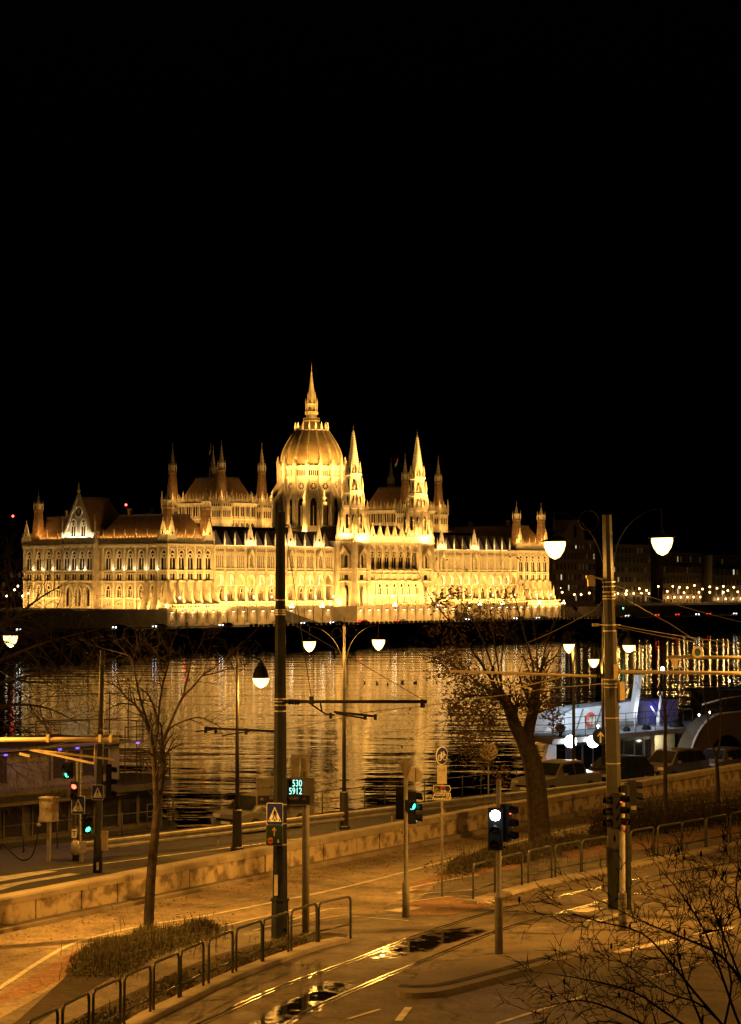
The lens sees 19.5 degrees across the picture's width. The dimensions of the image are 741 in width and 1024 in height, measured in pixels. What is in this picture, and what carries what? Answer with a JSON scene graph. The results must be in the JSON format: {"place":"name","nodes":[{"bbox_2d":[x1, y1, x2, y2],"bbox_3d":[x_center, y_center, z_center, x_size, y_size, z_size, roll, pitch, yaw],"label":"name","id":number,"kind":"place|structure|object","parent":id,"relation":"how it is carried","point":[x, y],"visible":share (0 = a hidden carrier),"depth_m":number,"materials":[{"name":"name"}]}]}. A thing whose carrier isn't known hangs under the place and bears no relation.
{"place":"outdoors","nodes":[
{"label":"outdoors","id":0,"kind":"place"},
{"bbox_2d":[0,827,362,893],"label":"quay road","id":1,"kind":"structure","parent":0,"point":[82,871],"depth_m":77.39,"materials":[{"name":"asphalt"}]},
{"bbox_2d":[0,520,180,849],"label":"tangled tree","id":2,"kind":"object","parent":1,"relation":"on","point":[4,624],"visible":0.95,"depth_m":61.37,"materials":[{"name":"brown plant"}]},
{"bbox_2d":[82,649,116,872],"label":"signal mast","id":3,"kind":"object","parent":1,"relation":"on","point":[100,842],"visible":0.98,"depth_m":75.71,"materials":[{"name":"metal"}]},
{"bbox_2d":[92,785,102,799],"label":"crossing sign","id":4,"kind":"object","parent":3,"relation":"attached to","point":[97,792],"visible":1,"depth_m":75.56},
{"bbox_2d":[0,838,301,889],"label":"quay markings","id":5,"kind":"object","parent":1,"relation":"on","point":[8,877],"visible":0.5,"depth_m":74.97,"materials":[{"name":"white paint"}]},
{"bbox_2d":[231,645,268,850],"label":"street lamp","id":6,"kind":"object","parent":1,"relation":"on","point":[237,818],"visible":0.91,"depth_m":81.96,"materials":[{"name":"metal"}]},
{"bbox_2d":[0,763,740,933],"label":"quay wall","id":7,"kind":"structure","parent":1,"relation":"on","point":[32,907],"depth_m":66.20,"materials":[{"name":"stone"}]},
{"bbox_2d":[0,791,518,871],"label":"quay edge","id":8,"kind":"object","parent":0,"point":[60,855],"visible":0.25,"depth_m":83.23,"materials":[{"name":"stone"}]},
{"bbox_2d":[0,796,59,861],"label":"meter cabinet","id":9,"kind":"object","parent":8,"relation":"on","point":[54,808],"visible":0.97,"depth_m":78.73,"materials":[{"name":"metal"}]},
{"bbox_2d":[62,758,80,860],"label":"traffic light","id":10,"kind":"object","parent":8,"relation":"on","point":[75,787],"visible":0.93,"depth_m":78.97,"materials":[{"name":"metal"}]},
{"bbox_2d":[71,796,84,813],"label":"crossing sign","id":11,"kind":"object","parent":10,"relation":"attached to","point":[80,804],"visible":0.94,"depth_m":78.84,"materials":[{"name":"metal"}]},
{"bbox_2d":[0,809,152,852],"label":"quay railing","id":12,"kind":"object","parent":8,"relation":"on","point":[121,827],"visible":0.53,"depth_m":83.14,"materials":[{"name":"metal"}]},
{"bbox_2d":[211,791,314,833],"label":"parked car","id":13,"kind":"object","parent":8,"relation":"on","point":[251,810],"visible":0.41,"depth_m":87.95,"materials":[{"name":"silver paint"}]},
{"bbox_2d":[301,618,386,829],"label":"street lamp","id":14,"kind":"object","parent":8,"relation":"on","point":[378,642],"visible":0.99,"depth_m":89.03,"materials":[{"name":"metal"}]},
{"bbox_2d":[71,773,676,861],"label":"guard rail","id":15,"kind":"object","parent":8,"relation":"on","point":[78,847],"visible":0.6,"depth_m":87.75,"materials":[{"name":"metal"}]},
{"bbox_2d":[232,770,516,813],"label":"quay railing","id":16,"kind":"object","parent":8,"relation":"on","point":[424,791],"visible":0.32,"depth_m":97.70,"materials":[{"name":"metal"}]},
{"bbox_2d":[408,767,421,790],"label":"round sign back","id":17,"kind":"object","parent":8,"relation":"on","point":[414,774],"visible":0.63,"depth_m":93.67,"materials":[{"name":"grey paint"}]},
{"bbox_2d":[480,742,497,794],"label":"round sign back","id":18,"kind":"object","parent":8,"relation":"on","point":[494,750],"visible":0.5,"depth_m":97.33,"materials":[{"name":"grey paint"}]},
{"bbox_2d":[510,759,601,790],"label":"parked car","id":19,"kind":"object","parent":8,"relation":"on","point":[571,772],"visible":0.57,"depth_m":103.05,"materials":[{"name":"silver paint"}]},
{"bbox_2d":[563,632,576,759],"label":"street lamp","id":20,"kind":"object","parent":8,"relation":"on","point":[569,646],"visible":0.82,"depth_m":105.34,"materials":[{"name":"metal"}]},
{"bbox_2d":[588,605,604,765],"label":"street lamp","id":21,"kind":"object","parent":8,"relation":"on","point":[593,661],"visible":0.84,"depth_m":107.21,"materials":[{"name":"metal"}]},
{"bbox_2d":[592,728,604,744],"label":"arrow sign","id":22,"kind":"object","parent":21,"relation":"attached to","point":[598,736],"visible":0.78,"depth_m":106.99,"materials":[{"name":"metal"}]},
{"bbox_2d":[586,755,654,781],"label":"parked car","id":23,"kind":"object","parent":8,"relation":"on","point":[634,766],"visible":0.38,"depth_m":107.52,"materials":[{"name":"black paint"}]},
{"bbox_2d":[616,626,634,655],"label":"street lamp","id":24,"kind":"object","parent":8,"relation":"on","point":[628,641],"visible":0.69,"depth_m":108.61,"materials":[{"name":"metal"}]},
{"bbox_2d":[648,747,709,775],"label":"parked car","id":25,"kind":"object","parent":8,"relation":"on","point":[680,760],"visible":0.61,"depth_m":110.38,"materials":[{"name":"grey paint"}]},
{"bbox_2d":[0,629,740,828],"bbox_3d":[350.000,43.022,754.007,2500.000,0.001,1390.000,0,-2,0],"label":"river","id":26,"kind":"structure","parent":0,"point":[200,789],"depth_m":329.66,"materials":[{"name":"black liquid"}]},
{"bbox_2d":[0,691,176,849],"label":"restaurant boat","id":27,"kind":"object","parent":26,"relation":"on","point":[131,797],"visible":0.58,"depth_m":86.10,"materials":[{"name":"brown glass"}]},
{"bbox_2d":[534,667,740,769],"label":"event ship","id":28,"kind":"object","parent":26,"relation":"on","point":[641,725],"visible":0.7,"depth_m":125.58,"materials":[{"name":"white metal"}]},
{"bbox_2d":[686,680,740,710],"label":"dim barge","id":29,"kind":"object","parent":26,"relation":"on","point":[727,691],"visible":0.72,"depth_m":203.40,"materials":[{"name":"black"}]},
{"bbox_2d":[0,836,740,1023],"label":"ground","id":30,"kind":"structure","parent":0,"point":[476,1005],"depth_m":49.02,"materials":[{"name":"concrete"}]},
{"bbox_2d":[0,734,118,763],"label":"tram pole","id":31,"kind":"object","parent":30,"relation":"on","point":[99,738],"visible":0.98,"depth_m":52.82,"materials":[{"name":"metal"}]},
{"bbox_2d":[61,992,90,1023],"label":"railing panel","id":32,"kind":"object","parent":30,"relation":"on","point":[65,1004],"visible":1,"depth_m":41.26,"materials":[{"name":"paint"}]},
{"bbox_2d":[92,978,121,1023],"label":"railing panel","id":33,"kind":"object","parent":30,"relation":"on","point":[119,1014],"visible":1,"depth_m":42.71,"materials":[{"name":"paint"}]},
{"bbox_2d":[123,965,151,1023],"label":"railing panel","id":34,"kind":"object","parent":30,"relation":"on","point":[149,999],"visible":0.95,"depth_m":44.05,"materials":[{"name":"paint"}]},
{"bbox_2d":[152,952,179,1009],"bbox_3d":[-4.308,9.951,45.603,0.064,1.142,1.423,-1,-2,17],"label":"railing panel","id":35,"kind":"object","parent":30,"relation":"on","point":[177,986],"visible":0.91,"depth_m":45.51,"materials":[{"name":"paint"}]},
{"bbox_2d":[180,941,204,996],"bbox_3d":[-3.880,9.996,47.009,0.064,1.142,1.423,-1,-2,16],"label":"railing panel","id":36,"kind":"object","parent":30,"relation":"on","point":[202,974],"visible":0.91,"depth_m":47.13,"materials":[{"name":"paint"}]},
{"bbox_2d":[207,930,233,983],"bbox_3d":[-3.364,10.045,48.543,0.064,1.142,1.423,-1,-2,19],"label":"railing panel","id":37,"kind":"object","parent":30,"relation":"on","point":[222,965],"visible":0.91,"depth_m":48.47,"materials":[{"name":"paint"}]},
{"bbox_2d":[235,920,262,971],"bbox_3d":[-2.808,10.093,50.010,0.064,1.142,1.423,-1,-2,23],"label":"railing panel","id":38,"kind":"object","parent":30,"relation":"on","point":[236,944],"visible":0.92,"depth_m":49.79,"materials":[{"name":"paint"}]},
{"bbox_2d":[263,911,289,960],"bbox_3d":[-2.246,10.135,51.342,0.064,1.142,1.423,-1,-2,23],"label":"railing panel","id":39,"kind":"object","parent":30,"relation":"on","point":[288,928],"visible":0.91,"depth_m":51.46,"materials":[{"name":"paint"}]},
{"bbox_2d":[290,903,317,950],"bbox_3d":[-1.621,10.181,52.743,0.064,1.142,1.423,-1,-2,25],"label":"railing panel","id":40,"kind":"object","parent":30,"relation":"on","point":[291,924],"visible":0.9,"depth_m":52.65,"materials":[{"name":"paint"}]},
{"bbox_2d":[196,497,426,938],"bbox_3d":[-1.593,5.198,54.472,6.606,11.212,0.506,-1,-2,30],"label":"tram pole","id":41,"kind":"object","parent":30,"relation":"on","point":[279,899],"visible":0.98,"depth_m":54.71,"materials":[{"name":"metal"}]},
{"bbox_2d":[266,825,282,845],"bbox_3d":[-2.426,8.152,54.492,0.430,0.530,0.029,0,-2,8],"label":"route sign","id":42,"kind":"object","parent":41,"relation":"attached to","point":[274,835],"visible":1,"depth_m":54.49,"materials":[{"name":"metal"}]},
{"bbox_2d":[267,803,282,824],"bbox_3d":[-2.415,7.620,54.510,0.420,0.559,0.027,0,-2,8],"label":"crossing sign","id":43,"kind":"object","parent":41,"relation":"attached to","point":[274,813],"visible":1,"depth_m":54.50,"materials":[{"name":"metal"}]},
{"bbox_2d":[0,683,607,752],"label":"overhead wire","id":44,"kind":"object","parent":41,"relation":"attached to","point":[305,725],"visible":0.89,"depth_m":58.00,"materials":[{"name":"metal"}]},
{"bbox_2d":[318,896,351,941],"bbox_3d":[-0.891,10.220,53.978,0.064,1.142,1.423,-1,-2,35],"label":"railing panel","id":45,"kind":"object","parent":30,"relation":"on","point":[350,913],"visible":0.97,"depth_m":54.12,"materials":[{"name":"paint"}]},
{"bbox_2d":[0,827,730,992],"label":"fallen leaves","id":46,"kind":"object","parent":30,"relation":"on","point":[363,872],"visible":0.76,"depth_m":62.89,"materials":[{"name":"brown plant"}]},
{"bbox_2d":[13,799,740,1023],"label":"planting bed","id":47,"kind":"object","parent":30,"relation":"on","point":[59,995],"visible":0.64,"depth_m":47.77,"materials":[{"name":"soil"}]},
{"bbox_2d":[59,910,234,984],"bbox_3d":[-5.427,10.362,53.272,4.216,0.774,10.083,0,-2,0],"label":"ground cover","id":48,"kind":"object","parent":47,"relation":"on","point":[110,956],"visible":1,"depth_m":51.98,"materials":[{"name":"green plant"}]},
{"bbox_2d":[53,611,268,927],"bbox_3d":[-5.290,6.567,54.883,5.612,8.409,3.931,0,-2,0],"label":"bare tree","id":49,"kind":"object","parent":47,"relation":"on","point":[157,793],"visible":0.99,"depth_m":54.69,"materials":[{"name":"brown plant"}]},
{"bbox_2d":[68,922,340,1023],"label":"ground cover","id":50,"kind":"object","parent":47,"relation":"on","point":[166,983],"visible":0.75,"depth_m":48.06,"materials":[{"name":"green plant"}]},
{"bbox_2d":[256,771,313,934],"bbox_3d":[-2.181,8.711,55.042,1.471,4.186,0.457,0,-2,-5],"label":"sign","id":51,"kind":"object","parent":47,"relation":"on","point":[300,790],"visible":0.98,"depth_m":54.94,"materials":[{"name":"metal"}]},
{"bbox_2d":[291,754,309,776],"bbox_3d":[-1.797,6.772,55.338,0.479,1.132,0.062,0,-2,-6],"label":"sign back","id":52,"kind":"object","parent":51,"relation":"attached to","point":[300,763],"visible":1,"depth_m":55.35,"materials":[{"name":"metal"}]},
{"bbox_2d":[383,535,603,841],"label":"pollard tree","id":53,"kind":"object","parent":47,"relation":"on","point":[537,805],"visible":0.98,"depth_m":73.35,"materials":[{"name":"brown plant"}]},
{"bbox_2d":[424,815,605,889],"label":"ground cover","id":54,"kind":"object","parent":47,"relation":"on","point":[463,863],"visible":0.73,"depth_m":70.44,"materials":[{"name":"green plant"}]},
{"bbox_2d":[581,785,740,836],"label":"hedge","id":55,"kind":"object","parent":47,"relation":"on","point":[657,817],"visible":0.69,"depth_m":78.86,"materials":[{"name":"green plant"}]},
{"bbox_2d":[667,642,740,812],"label":"young tree","id":56,"kind":"object","parent":47,"relation":"on","point":[717,764],"visible":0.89,"depth_m":84.15,"materials":[{"name":"brown plant"}]},
{"bbox_2d":[396,761,422,917],"bbox_3d":[1.023,8.794,58.076,0.713,4.216,0.757,0,-2,15],"label":"traffic light","id":57,"kind":"object","parent":30,"relation":"on","point":[407,806],"visible":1,"depth_m":58.06,"materials":[{"name":"grey paint"}]},
{"bbox_2d":[122,840,740,1023],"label":"kerb","id":58,"kind":"structure","parent":30,"relation":"on","point":[173,1003],"depth_m":51.60,"materials":[{"name":"concrete"}]},
{"bbox_2d":[432,747,451,896],"bbox_3d":[2.042,8.861,61.744,0.511,4.300,0.240,1,-2,-24],"label":"cycle sign post","id":59,"kind":"object","parent":30,"relation":"on","point":[441,755],"visible":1,"depth_m":61.77,"materials":[{"name":"metal"}]},
{"bbox_2d":[180,855,740,1023],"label":"track bed","id":60,"kind":"object","parent":30,"relation":"on","point":[362,971],"visible":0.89,"depth_m":52.71,"materials":[{"name":"concrete"}]},
{"bbox_2d":[256,981,352,1023],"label":"puddle","id":61,"kind":"object","parent":60,"relation":"on","point":[288,1010],"visible":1,"depth_m":46.16,"materials":[{"name":"black"}]},
{"bbox_2d":[370,927,483,958],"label":"puddle","id":62,"kind":"object","parent":60,"relation":"on","point":[428,941],"visible":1,"depth_m":53.99,"materials":[{"name":"black"}]},
{"bbox_2d":[196,861,736,1023],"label":"tram rails","id":63,"kind":"object","parent":60,"relation":"on","point":[424,958],"visible":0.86,"depth_m":51.90,"materials":[{"name":"metal"}]},
{"bbox_2d":[472,858,495,898],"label":"railing panel","id":64,"kind":"object","parent":30,"relation":"on","point":[481,862],"visible":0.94,"depth_m":61.16,"materials":[{"name":"paint"}]},
{"bbox_2d":[398,950,576,987],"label":"island kerb","id":65,"kind":"structure","parent":30,"relation":"on","point":[482,974],"depth_m":48.79,"materials":[{"name":"concrete"}]},
{"bbox_2d":[501,852,522,890],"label":"railing panel","id":66,"kind":"object","parent":30,"relation":"on","point":[508,855],"visible":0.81,"depth_m":62.98,"materials":[{"name":"paint"}]},
{"bbox_2d":[527,845,552,882],"bbox_3d":[5.047,10.554,64.341,0.064,1.142,1.451,-1,-2,34],"label":"railing panel","id":67,"kind":"object","parent":30,"relation":"on","point":[538,848],"visible":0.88,"depth_m":64.28,"materials":[{"name":"paint"}]},
{"bbox_2d":[395,892,740,998],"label":"traffic island","id":68,"kind":"structure","parent":30,"relation":"on","point":[492,960],"depth_m":51.69,"materials":[{"name":"concrete"}]},
{"bbox_2d":[488,780,518,953],"bbox_3d":[3.098,8.479,51.509,0.908,4.165,0.554,2,-2,-41],"label":"tram signal","id":69,"kind":"object","parent":68,"relation":"on","point":[501,821],"visible":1,"depth_m":51.51,"materials":[{"name":"grey paint"}]},
{"bbox_2d":[554,840,581,876],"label":"railing panel","id":70,"kind":"object","parent":30,"relation":"on","point":[570,842],"visible":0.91,"depth_m":65.64,"materials":[{"name":"paint"}]},
{"bbox_2d":[581,836,607,871],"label":"railing panel","id":71,"kind":"object","parent":30,"relation":"on","point":[583,840],"visible":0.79,"depth_m":66.81,"materials":[{"name":"paint"}]},
{"bbox_2d":[450,508,740,909],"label":"tram pole","id":72,"kind":"object","parent":30,"relation":"on","point":[614,688],"visible":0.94,"depth_m":59.59,"materials":[{"name":"metal"}]},
{"bbox_2d":[603,792,629,930],"bbox_3d":[6.267,8.973,55.020,0.693,3.622,0.414,0,-2,0],"label":"traffic light","id":73,"kind":"object","parent":30,"relation":"on","point":[617,810],"visible":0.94,"depth_m":54.94,"materials":[{"name":"grey paint"}]},
{"bbox_2d":[621,784,631,909],"bbox_3d":[7.014,9.231,59.416,0.314,3.470,0.314,0,-2,0],"label":"support post","id":74,"kind":"object","parent":30,"relation":"on","point":[625,790],"visible":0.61,"depth_m":59.30,"materials":[{"name":"metal"}]},
{"bbox_2d":[630,826,654,861],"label":"railing panel","id":75,"kind":"object","parent":30,"relation":"on","point":[631,831],"visible":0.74,"depth_m":69.33,"materials":[{"name":"paint"}]},
{"bbox_2d":[657,822,682,855],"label":"railing panel","id":76,"kind":"object","parent":30,"relation":"on","point":[658,847],"visible":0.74,"depth_m":70.53,"materials":[{"name":"paint"}]},
{"bbox_2d":[626,609,715,833],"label":"young tree","id":77,"kind":"object","parent":30,"relation":"on","point":[665,792],"visible":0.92,"depth_m":77.32,"materials":[{"name":"brown plant"}]},
{"bbox_2d":[667,646,740,668],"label":"tram pole","id":78,"kind":"object","parent":30,"relation":"on","point":[697,652],"visible":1,"depth_m":55.87,"materials":[{"name":"metal"}]},
{"bbox_2d":[0,785,740,984],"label":"pavement","id":79,"kind":"structure","parent":0,"point":[13,947],"depth_m":61.95,"materials":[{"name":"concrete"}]},
{"bbox_2d":[154,895,268,916],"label":"tactile paving","id":80,"kind":"structure","parent":79,"relation":"on","point":[218,904],"depth_m":59.83,"materials":[{"name":"concrete"}]},
{"bbox_2d":[0,615,740,653],"bbox_3d":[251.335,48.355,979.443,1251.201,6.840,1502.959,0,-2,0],"label":"quay slope","id":81,"kind":"structure","parent":0,"point":[235,636],"depth_m":669.21,"materials":[{"name":"stone"}]},
{"bbox_2d":[0,821,740,1017],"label":"cycle path","id":82,"kind":"structure","parent":0,"point":[373,898],"depth_m":60.03,"materials":[{"name":"asphalt"}]},
{"bbox_2d":[0,804,740,1023],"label":"path markings","id":83,"kind":"object","parent":82,"relation":"on","point":[403,1013],"visible":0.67,"depth_m":56.17,"materials":[{"name":"white paint"}]},
{"bbox_2d":[0,826,740,1003],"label":"red paving","id":84,"kind":"structure","parent":0,"point":[48,975],"depth_m":60.37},
{"bbox_2d":[0,520,740,558],"bbox_3d":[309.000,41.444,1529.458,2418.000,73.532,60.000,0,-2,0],"label":"hill","id":85,"kind":"structure","parent":0,"point":[17,528],"depth_m":1500.14,"materials":[{"name":"black"}]},
{"bbox_2d":[0,614,740,632],"bbox_3d":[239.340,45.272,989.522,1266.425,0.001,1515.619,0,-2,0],"label":"road","id":86,"kind":"structure","parent":0,"point":[139,628],"depth_m":645.44,"materials":[{"name":"asphalt"}]},
{"bbox_2d":[286,611,318,623],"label":"ramp wall","id":87,"kind":"structure","parent":86,"relation":"on","point":[293,618],"depth_m":686.73,"materials":[{"name":"stone"}]},
{"bbox_2d":[160,600,561,625],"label":"embankment wall","id":88,"kind":"structure","parent":86,"relation":"on","point":[413,612],"depth_m":703.67,"materials":[{"name":"stone"}]},
{"bbox_2d":[0,604,740,629],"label":"retaining wall","id":89,"kind":"structure","parent":86,"relation":"on","point":[637,610],"depth_m":638.98,"materials":[{"name":"stone"}]},
{"bbox_2d":[0,602,740,611],"bbox_3d":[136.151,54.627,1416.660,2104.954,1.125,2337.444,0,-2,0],"label":"city ground","id":90,"kind":"structure","parent":0,"point":[630,604],"depth_m":865.93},
{"bbox_2d":[0,550,22,603],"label":"apartment block","id":91,"kind":"structure","parent":90,"relation":"on","point":[15,559],"depth_m":805.41,"materials":[{"name":"stone"}]},
{"bbox_2d":[21,361,555,609],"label":"parliament building","id":92,"kind":"structure","parent":90,"relation":"on","point":[208,540],"depth_m":712.19,"materials":[{"name":"stone"}]},
{"bbox_2d":[115,549,122,570],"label":"tall window","id":93,"kind":"structure","parent":92,"relation":"in","point":[119,555],"depth_m":669.10,"materials":[{"name":"stone"}]},
{"bbox_2d":[125,549,133,570],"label":"tall window","id":94,"kind":"structure","parent":92,"relation":"in","point":[130,555],"depth_m":666.01,"materials":[{"name":"stone"}]},
{"bbox_2d":[137,549,145,570],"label":"tall window","id":95,"kind":"structure","parent":92,"relation":"in","point":[141,554],"depth_m":662.85,"materials":[{"name":"glass"}]},
{"bbox_2d":[148,549,156,570],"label":"tall window","id":96,"kind":"structure","parent":92,"relation":"in","point":[152,554],"depth_m":659.62,"materials":[{"name":"glass"}]},
{"bbox_2d":[159,549,166,570],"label":"tall window","id":97,"kind":"structure","parent":92,"relation":"in","point":[163,555],"depth_m":656.88,"materials":[{"name":"glass"}]},
{"bbox_2d":[169,549,176,570],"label":"tall window","id":98,"kind":"structure","parent":92,"relation":"in","point":[172,554],"depth_m":657.37,"materials":[{"name":"stone"}]},
{"bbox_2d":[178,549,185,570],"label":"tall window","id":99,"kind":"structure","parent":92,"relation":"in","point":[181,555],"depth_m":660.42,"materials":[{"name":"stone"}]},
{"bbox_2d":[187,549,194,570],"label":"tall window","id":100,"kind":"structure","parent":92,"relation":"in","point":[190,555],"depth_m":663.49,"materials":[{"name":"stone"}]},
{"bbox_2d":[226,551,234,567],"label":"lancet window","id":101,"kind":"structure","parent":92,"relation":"in","point":[230,556],"depth_m":676.08,"materials":[{"name":"stone"}]},
{"bbox_2d":[533,520,595,615],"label":"apartment block","id":102,"kind":"structure","parent":90,"relation":"on","point":[576,558],"depth_m":891.63,"materials":[{"name":"stone"}]},
{"bbox_2d":[589,533,651,603],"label":"apartment block","id":103,"kind":"structure","parent":90,"relation":"on","point":[632,565],"depth_m":944.58,"materials":[{"name":"stone"}]},
{"bbox_2d":[651,542,701,602],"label":"apartment block","id":104,"kind":"structure","parent":90,"relation":"on","point":[677,565],"depth_m":989.09,"materials":[{"name":"stone"}]},
{"bbox_2d":[693,545,740,601],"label":"apartment block","id":105,"kind":"structure","parent":90,"relation":"on","point":[720,567],"depth_m":1016.50,"materials":[{"name":"stone"}]},
{"bbox_2d":[0,0,740,545],"label":"sky","id":106,"kind":"structure","parent":0,"point":[505,235],"materials":[{"name":"black"}]},
{"bbox_2d":[494,800,740,1023],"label":"tree","id":107,"kind":"object","parent":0,"point":[720,922],"visible":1,"depth_m":18.21,"materials":[{"name":"brown plant"}]},
{"bbox_2d":[703,746,740,767],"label":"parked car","id":108,"kind":"object","parent":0,"point":[728,755],"visible":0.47,"depth_m":113.60,"materials":[{"name":"black paint"}]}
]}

